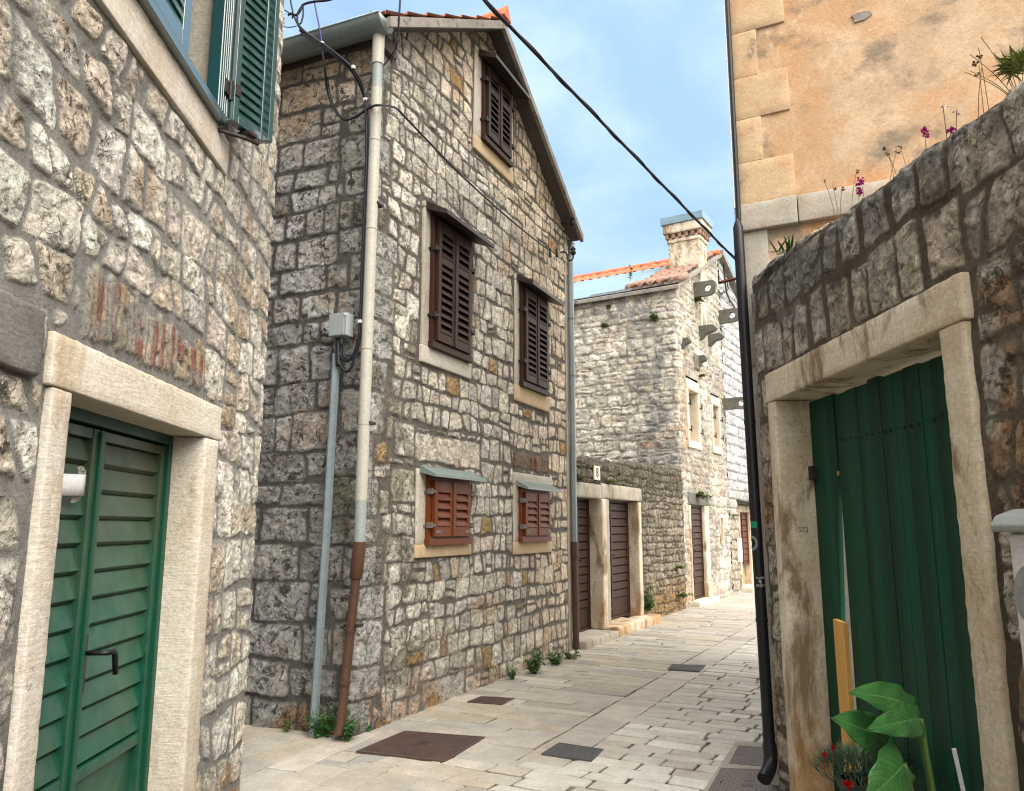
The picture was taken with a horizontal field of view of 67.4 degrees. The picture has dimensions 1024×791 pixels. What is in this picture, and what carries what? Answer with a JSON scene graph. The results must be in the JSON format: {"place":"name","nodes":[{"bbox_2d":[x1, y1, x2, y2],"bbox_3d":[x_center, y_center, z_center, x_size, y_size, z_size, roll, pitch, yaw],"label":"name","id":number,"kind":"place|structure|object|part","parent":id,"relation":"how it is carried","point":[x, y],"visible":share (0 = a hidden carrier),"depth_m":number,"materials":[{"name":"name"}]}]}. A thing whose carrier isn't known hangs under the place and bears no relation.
{"place":"outdoors","nodes":[
{"label":"outdoors","id":0,"kind":"place"},
{"bbox_2d":[240,592,762,790],"bbox_3d":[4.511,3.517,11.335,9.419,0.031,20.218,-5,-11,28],"label":"street paving","id":1,"kind":"structure","parent":0,"point":[567,695],"depth_m":6.02,"materials":[{"name":"stone"}]},
{"bbox_2d":[0,0,284,790],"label":"stone house","id":2,"kind":"structure","parent":1,"relation":"on","point":[138,158],"depth_m":3.14,"materials":[{"name":"grey stone"}]},
{"bbox_2d":[62,466,85,502],"bbox_3d":[-1.606,0.323,2.814,0.023,0.140,0.170,0,-10,0],"label":"paper notice","id":3,"kind":"object","parent":2,"relation":"attached to","point":[73,485],"visible":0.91,"depth_m":2.81,"materials":[{"name":"white paper"}]},
{"bbox_2d":[34,406,173,790],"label":"metal door","id":4,"kind":"structure","parent":2,"relation":"in","point":[123,766],"depth_m":3.13,"materials":[{"name":"green paint"}]},
{"bbox_2d":[95,0,279,175],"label":"window","id":5,"kind":"structure","parent":2,"relation":"in","point":[214,61],"depth_m":3.86,"materials":[{"name":"teal paint"}]},
{"bbox_2d":[281,718,291,731],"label":"weed","id":6,"kind":"object","parent":1,"relation":"on","point":[287,727],"visible":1,"depth_m":5.87,"materials":[{"name":"green plant"}]},
{"bbox_2d":[303,699,337,737],"bbox_3d":[-1.425,2.423,5.746,0.260,0.267,0.271,9,-13,-42],"label":"weed","id":7,"kind":"object","parent":1,"relation":"on","point":[321,726],"visible":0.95,"depth_m":5.71,"materials":[{"name":"green plant"}]},
{"bbox_2d":[334,708,359,740],"bbox_3d":[-1.209,2.430,5.667,0.234,0.226,0.164,-9,-13,43],"label":"weed","id":8,"kind":"object","parent":1,"relation":"on","point":[348,731],"visible":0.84,"depth_m":5.62,"materials":[{"name":"green plant"}]},
{"bbox_2d":[244,5,583,735],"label":"stone house","id":9,"kind":"structure","parent":1,"relation":"on","point":[449,572],"depth_m":6.88,"materials":[{"name":"stone"}]},
{"bbox_2d":[283,0,331,44],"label":"cable tangle","id":10,"kind":"object","parent":9,"relation":"attached to","point":[301,8],"visible":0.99,"depth_m":6.37,"materials":[{"name":"black rubber"}]},
{"bbox_2d":[314,3,321,44],"bbox_3d":[-1.670,-3.234,6.589,0.151,0.601,0.014,-4,-11,23],"label":"violet cable","id":11,"kind":"object","parent":9,"relation":"attached to","point":[318,22],"visible":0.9,"depth_m":6.57,"materials":[{"name":"purple plastic"}]},
{"bbox_2d":[308,353,339,737],"bbox_3d":[-1.450,1.108,5.963,0.134,2.932,0.070,-3,-10,14],"label":"cable conduit","id":12,"kind":"object","parent":9,"relation":"attached to","point":[324,561],"visible":0.94,"depth_m":5.93,"materials":[{"name":"metal"}]},
{"bbox_2d":[299,29,368,372],"bbox_3d":[-1.509,-1.680,6.350,0.645,3.038,0.207,-4,-11,22],"label":"drop cable","id":13,"kind":"object","parent":9,"relation":"attached to","point":[339,357],"visible":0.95,"depth_m":6.26,"materials":[{"name":"black plastic"}]},
{"bbox_2d":[329,312,353,338],"bbox_3d":[-1.379,-0.563,6.189,0.170,0.190,0.110,-4,-11,23],"label":"meter box","id":14,"kind":"object","parent":9,"relation":"attached to","point":[341,325],"visible":0.96,"depth_m":6.15,"materials":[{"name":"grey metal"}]},
{"bbox_2d":[366,0,400,96],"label":"service cable","id":15,"kind":"object","parent":9,"relation":"attached to","point":[390,56],"visible":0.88,"depth_m":6.33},
{"bbox_2d":[320,46,548,249],"bbox_3d":[-0.583,-2.357,8.211,0.594,0.641,4.088,-4,-11,23],"label":"facade cable","id":16,"kind":"object","parent":9,"relation":"attached to","point":[403,115],"visible":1,"depth_m":6.78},
{"bbox_2d":[548,249,554,262],"bbox_3d":[0.507,-1.798,9.873,0.078,0.188,0.044,-4,-10,21],"label":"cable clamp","id":17,"kind":"object","parent":16,"relation":"hanging from","point":[550,255],"visible":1,"depth_m":9.87,"materials":[{"name":"grey metal"}]},
{"bbox_2d":[414,465,487,557],"bbox_3d":[-0.597,1.086,7.149,0.292,0.806,1.061,-4,-11,24],"label":"window","id":18,"kind":"structure","parent":9,"relation":"in","point":[453,487],"depth_m":6.99,"materials":[{"name":"brown wood"}]},
{"bbox_2d":[419,200,494,378],"bbox_3d":[-0.559,-0.999,7.505,0.361,1.546,1.031,-4,-11,24],"label":"window","id":19,"kind":"structure","parent":9,"relation":"in","point":[451,353],"depth_m":7.34,"materials":[{"name":"brown wood"}]},
{"bbox_2d":[473,44,529,184],"bbox_3d":[-0.152,-3.196,8.792,0.351,1.232,1.021,-4,-11,24],"label":"window","id":20,"kind":"structure","parent":9,"relation":"in","point":[493,80],"depth_m":8.66,"materials":[{"name":"brown wood"}]},
{"bbox_2d":[512,472,561,554],"bbox_3d":[0.266,1.387,9.013,0.281,0.912,1.112,-4,-11,24],"label":"window","id":21,"kind":"structure","parent":9,"relation":"in","point":[535,492],"depth_m":8.85,"materials":[{"name":"brown wood"}]},
{"bbox_2d":[513,273,564,411],"bbox_3d":[0.297,-0.617,9.352,0.341,1.516,1.071,-4,-11,24],"label":"window","id":22,"kind":"structure","parent":9,"relation":"in","point":[530,390],"depth_m":9.17,"materials":[{"name":"brown wood"}]},
{"bbox_2d":[560,246,575,260],"bbox_3d":[0.753,-1.925,10.460,0.240,0.211,0.077,-3,-10,15],"label":"insulator","id":23,"kind":"object","parent":9,"relation":"attached to","point":[573,251],"visible":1,"depth_m":10.43,"materials":[{"name":"black metal"}]},
{"bbox_2d":[356,731,484,762],"bbox_3d":[-0.644,2.526,5.543,0.710,0.033,0.654,-4,-10,20],"label":"manhole cover","id":24,"kind":"object","parent":1,"relation":"on","point":[429,746],"visible":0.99,"depth_m":5.47,"materials":[{"name":"metal"}]},
{"bbox_2d":[467,696,514,704],"bbox_3d":[-0.190,2.767,6.948,0.362,0.032,0.269,-3,-10,17],"label":"manhole cover","id":25,"kind":"object","parent":1,"relation":"on","point":[492,700],"visible":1,"depth_m":6.92,"materials":[{"name":"metal"}]},
{"bbox_2d":[505,665,519,679],"bbox_3d":[0.006,2.861,7.930,0.150,0.142,0.148,0,-10,0],"label":"weed","id":26,"kind":"object","parent":1,"relation":"on","point":[512,674],"visible":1,"depth_m":7.91,"materials":[{"name":"green plant"}]},
{"bbox_2d":[524,648,544,673],"bbox_3d":[0.245,2.862,8.270,0.229,0.254,0.258,0,-10,0],"label":"weed","id":27,"kind":"object","parent":1,"relation":"on","point":[531,668],"visible":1,"depth_m":8.24,"materials":[{"name":"green plant"}]},
{"bbox_2d":[546,650,565,664],"bbox_3d":[0.499,3.002,8.814,0.237,0.172,0.257,0,-10,0],"label":"weed","id":28,"kind":"object","parent":1,"relation":"on","point":[557,659],"visible":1,"depth_m":8.80,"materials":[{"name":"green plant"}]},
{"bbox_2d":[562,650,580,658],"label":"weed","id":29,"kind":"object","parent":1,"relation":"on","point":[568,654],"visible":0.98,"depth_m":9.17,"materials":[{"name":"green plant"}]},
{"bbox_2d":[541,742,603,761],"bbox_3d":[0.436,2.495,5.356,0.368,0.032,0.313,-5,-11,26],"label":"manhole cover","id":30,"kind":"object","parent":1,"relation":"on","point":[573,752],"visible":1,"depth_m":5.33,"materials":[{"name":"grey metal"}]},
{"bbox_2d":[530,456,686,649],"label":"courtyard wall","id":31,"kind":"structure","parent":1,"relation":"on","point":[630,532],"depth_m":12.48,"materials":[{"name":"grey stone"}]},
{"bbox_2d":[577,498,590,632],"bbox_3d":[0.928,2.381,10.847,0.107,1.870,0.940,-5,-11,27],"label":"door","id":32,"kind":"structure","parent":31,"relation":"in","point":[583,531],"depth_m":11.08,"materials":[{"name":"brown wood"}]},
{"bbox_2d":[593,465,599,479],"bbox_3d":[1.234,1.129,11.192,0.029,0.205,0.230,-5,-11,27],"label":"number plate","id":33,"kind":"object","parent":31,"relation":"attached to","point":[596,472],"visible":1,"depth_m":11.15,"materials":[{"name":"beige ceramic"}]},
{"bbox_2d":[609,500,630,619],"bbox_3d":[1.619,2.575,12.130,0.107,1.840,1.400,-5,-11,27],"label":"door","id":34,"kind":"structure","parent":31,"relation":"in","point":[618,513],"depth_m":12.37,"materials":[{"name":"brown wood"}]},
{"bbox_2d":[644,582,654,610],"bbox_3d":[2.273,3.341,12.777,0.264,0.471,0.272,-5,-11,29],"label":"weed","id":35,"kind":"object","parent":31,"relation":"on","point":[649,603],"visible":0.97,"depth_m":12.72,"materials":[{"name":"green plant"}]},
{"bbox_2d":[677,592,692,597],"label":"wall fern","id":36,"kind":"object","parent":31,"relation":"attached to","point":[683,595],"depth_m":14.37,"materials":[{"name":"green plant"}]},
{"bbox_2d":[568,210,742,607],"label":"stone house","id":37,"kind":"structure","parent":1,"relation":"on","point":[640,397],"depth_m":16.55,"materials":[{"name":"stone"}]},
{"bbox_2d":[600,321,607,327],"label":"wall fern","id":38,"kind":"object","parent":37,"relation":"attached to","point":[604,325],"depth_m":16.68,"materials":[{"name":"green plant"}]},
{"bbox_2d":[649,311,658,320],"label":"wall fern","id":39,"kind":"object","parent":37,"relation":"attached to","point":[653,317],"depth_m":16.08,"materials":[{"name":"green plant"}]},
{"bbox_2d":[685,378,703,450],"bbox_3d":[3.791,0.418,16.415,0.349,1.464,0.904,-6,-11,30],"label":"blocked window","id":40,"kind":"structure","parent":37,"relation":"in","point":[692,389],"depth_m":16.61,"materials":[{"name":"stone"}]},
{"bbox_2d":[691,505,704,599],"bbox_3d":[3.823,3.236,15.925,0.107,1.900,0.960,-6,-11,30],"label":"door","id":41,"kind":"structure","parent":37,"relation":"in","point":[696,512],"depth_m":16.06,"materials":[{"name":"brown wood"}]},
{"bbox_2d":[694,297,708,305],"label":"wall fern","id":42,"kind":"object","parent":37,"relation":"attached to","point":[699,299],"depth_m":17.17,"materials":[{"name":"green plant"}]},
{"bbox_2d":[696,491,711,501],"bbox_3d":[3.957,2.093,15.979,0.340,0.245,0.438,7,-12,-34],"label":"wall fern","id":43,"kind":"object","parent":37,"relation":"attached to","point":[700,494],"depth_m":15.94,"materials":[{"name":"green plant"}]},
{"bbox_2d":[710,395,723,454],"bbox_3d":[4.657,0.700,17.852,0.348,1.333,0.704,-6,-11,30],"label":"blocked window","id":44,"kind":"structure","parent":37,"relation":"in","point":[717,449],"depth_m":17.97,"materials":[{"name":"stone"}]},
{"bbox_2d":[719,514,724,543],"bbox_3d":[4.693,3.048,17.527,0.232,0.672,0.273,-6,-11,30],"label":"slit window","id":45,"kind":"structure","parent":37,"relation":"in","point":[721,524],"depth_m":17.53,"materials":[{"name":"stone"}]},
{"bbox_2d":[667,664,705,671],"bbox_3d":[1.951,3.047,8.579,0.363,0.032,0.410,-4,-10,21],"label":"manhole cover","id":46,"kind":"object","parent":1,"relation":"on","point":[686,667],"visible":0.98,"depth_m":8.54,"materials":[{"name":"grey metal"}]},
{"bbox_2d":[686,250,753,594],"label":"stone house","id":47,"kind":"structure","parent":1,"relation":"on","point":[742,572],"depth_m":19.31,"materials":[{"name":"stone"}]},
{"bbox_2d":[717,264,734,307],"bbox_3d":[5.627,-2.801,19.843,0.039,1.230,2.330,-6,-11,30],"label":"wall cable","id":48,"kind":"object","parent":47,"relation":"attached to","point":[721,293],"depth_m":19.47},
{"bbox_2d":[737,538,742,561],"bbox_3d":[5.486,3.725,18.486,0.076,0.560,0.220,-6,-11,30],"label":"meter cabinet","id":49,"kind":"object","parent":47,"relation":"attached to","point":[739,549],"visible":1,"depth_m":18.41,"materials":[{"name":"white plastic"}]},
{"bbox_3d":[5.516,3.722,18.468,0.006,0.480,0.160,-6,-11,30],"label":"cabinet door","id":50,"kind":"part","parent":49,"relation":"part of","materials":[{"name":"white plastic"}]},
{"bbox_2d":[740,512,749,564],"bbox_3d":[5.801,3.576,19.242,0.107,1.310,0.980,-6,-11,30],"label":"door","id":51,"kind":"structure","parent":47,"relation":"in","point":[743,515],"depth_m":19.41,"materials":[{"name":"brown wood"}]},
{"bbox_2d":[808,735,923,790],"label":"potted plant","id":52,"kind":"object","parent":1,"relation":"on","point":[849,780],"visible":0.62,"depth_m":3.44,"materials":[{"name":"green plant"}]},
{"bbox_2d":[718,0,1023,785],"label":"plastered house","id":53,"kind":"structure","parent":1,"relation":"on","point":[837,94],"depth_m":5.05,"materials":[{"name":"orange paint"}]},
{"bbox_2d":[482,0,734,259],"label":"overhead cable","id":54,"kind":"object","parent":53,"relation":"attached to","point":[500,17],"visible":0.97,"depth_m":3.53,"materials":[{"name":"black rubber"}]},
{"bbox_2d":[831,681,935,790],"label":"arum plant","id":55,"kind":"object","parent":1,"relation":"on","point":[870,733],"visible":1,"depth_m":2.51,"materials":[{"name":"green plant"}]},
{"bbox_2d":[751,81,1023,790],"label":"courtyard wall","id":56,"kind":"structure","parent":1,"relation":"on","point":[888,319],"depth_m":3.39,"materials":[{"name":"stone"}]},
{"bbox_2d":[768,234,793,254],"bbox_3d":[1.573,-0.889,4.515,0.150,0.128,0.213,8,-13,-40],"label":"sprout","id":57,"kind":"object","parent":56,"relation":"on","point":[788,246],"visible":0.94,"depth_m":4.50,"materials":[{"name":"green plant"}]},
{"bbox_2d":[823,170,859,220],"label":"dry stalks","id":58,"kind":"object","parent":56,"relation":"on","point":[835,188],"visible":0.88,"depth_m":3.93,"materials":[{"name":"brown plant"}]},
{"bbox_2d":[833,619,857,771],"bbox_3d":[1.757,1.670,4.030,0.026,0.950,0.125,0,-10,-2],"label":"wooden board","id":59,"kind":"object","parent":56,"relation":"on","point":[843,662],"visible":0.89,"depth_m":4.04,"materials":[{"name":"yellow wood"}]},
{"bbox_2d":[855,177,864,199],"bbox_3d":[1.683,-0.974,3.712,0.042,0.132,0.141,-4,-11,23],"label":"snapdragon","id":60,"kind":"object","parent":56,"relation":"on","point":[859,189],"visible":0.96,"depth_m":3.67,"materials":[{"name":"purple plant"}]},
{"bbox_2d":[883,145,905,180],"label":"dry stalks","id":61,"kind":"object","parent":56,"relation":"on","point":[896,152],"visible":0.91,"depth_m":3.38,"materials":[{"name":"brown plant"}]},
{"bbox_2d":[808,355,983,790],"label":"plank door","id":62,"kind":"structure","parent":56,"relation":"in","point":[882,452],"depth_m":3.56,"materials":[{"name":"green paint"}]},
{"bbox_2d":[921,126,955,146],"bbox_3d":[1.677,-1.024,3.017,0.126,0.085,0.044,-5,-11,25],"label":"snapdragon","id":63,"kind":"object","parent":56,"relation":"on","point":[924,129],"visible":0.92,"depth_m":3.03,"materials":[{"name":"purple plant"}]},
{"bbox_2d":[940,105,959,138],"bbox_3d":[1.703,-1.063,2.972,0.030,0.159,0.066,6,-12,-33],"label":"red stalk","id":64,"kind":"object","parent":56,"relation":"on","point":[945,106],"visible":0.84,"depth_m":3.00,"materials":[{"name":"plant"}]},
{"bbox_2d":[952,748,965,790],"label":"white stick","id":65,"kind":"object","parent":56,"relation":"on","point":[958,769],"visible":1,"depth_m":2.81,"materials":[{"name":"plastic"}]},
{"bbox_2d":[972,48,988,116],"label":"dry stalks","id":66,"kind":"object","parent":56,"relation":"on","point":[977,62],"visible":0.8,"depth_m":2.84,"materials":[{"name":"brown plant"}]},
{"bbox_2d":[965,37,1023,94],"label":"plant","id":67,"kind":"object","parent":56,"relation":"on","point":[1012,66],"visible":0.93,"depth_m":2.67,"materials":[{"name":"green plant"}]},
{"bbox_2d":[990,509,1023,667],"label":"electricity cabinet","id":68,"kind":"object","parent":56,"relation":"attached to","point":[1011,520],"visible":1,"depth_m":2.30,"materials":[{"name":"white plastic"}]},
{"bbox_3d":[1.528,0.911,2.031,0.007,0.990,0.463,0,-10,-2],"label":"cabinet door","id":69,"kind":"part","parent":68,"relation":"part of","materials":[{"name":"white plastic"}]},
{"bbox_2d":[283,0,735,276],"label":"sky","id":70,"kind":"structure","parent":0,"point":[654,72],"materials":[{"name":"blue"}]},
{"bbox_2d":[703,742,762,790],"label":"pavement","id":71,"kind":"structure","parent":0,"point":[726,761],"depth_m":5.07,"materials":[{"name":"grey stone"}]},
{"bbox_2d":[708,768,778,790],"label":"manhole cover","id":72,"kind":"object","parent":71,"relation":"on","point":[735,779],"visible":0.78,"depth_m":4.70,"materials":[{"name":"grey metal"}]},
{"bbox_2d":[729,745,762,765],"bbox_3d":[1.674,2.476,5.246,0.303,0.032,0.493,-4,-11,23],"label":"manhole cover","id":73,"kind":"object","parent":71,"relation":"on","point":[748,755],"visible":0.63,"depth_m":5.23,"materials":[{"name":"grey metal"}]}
]}

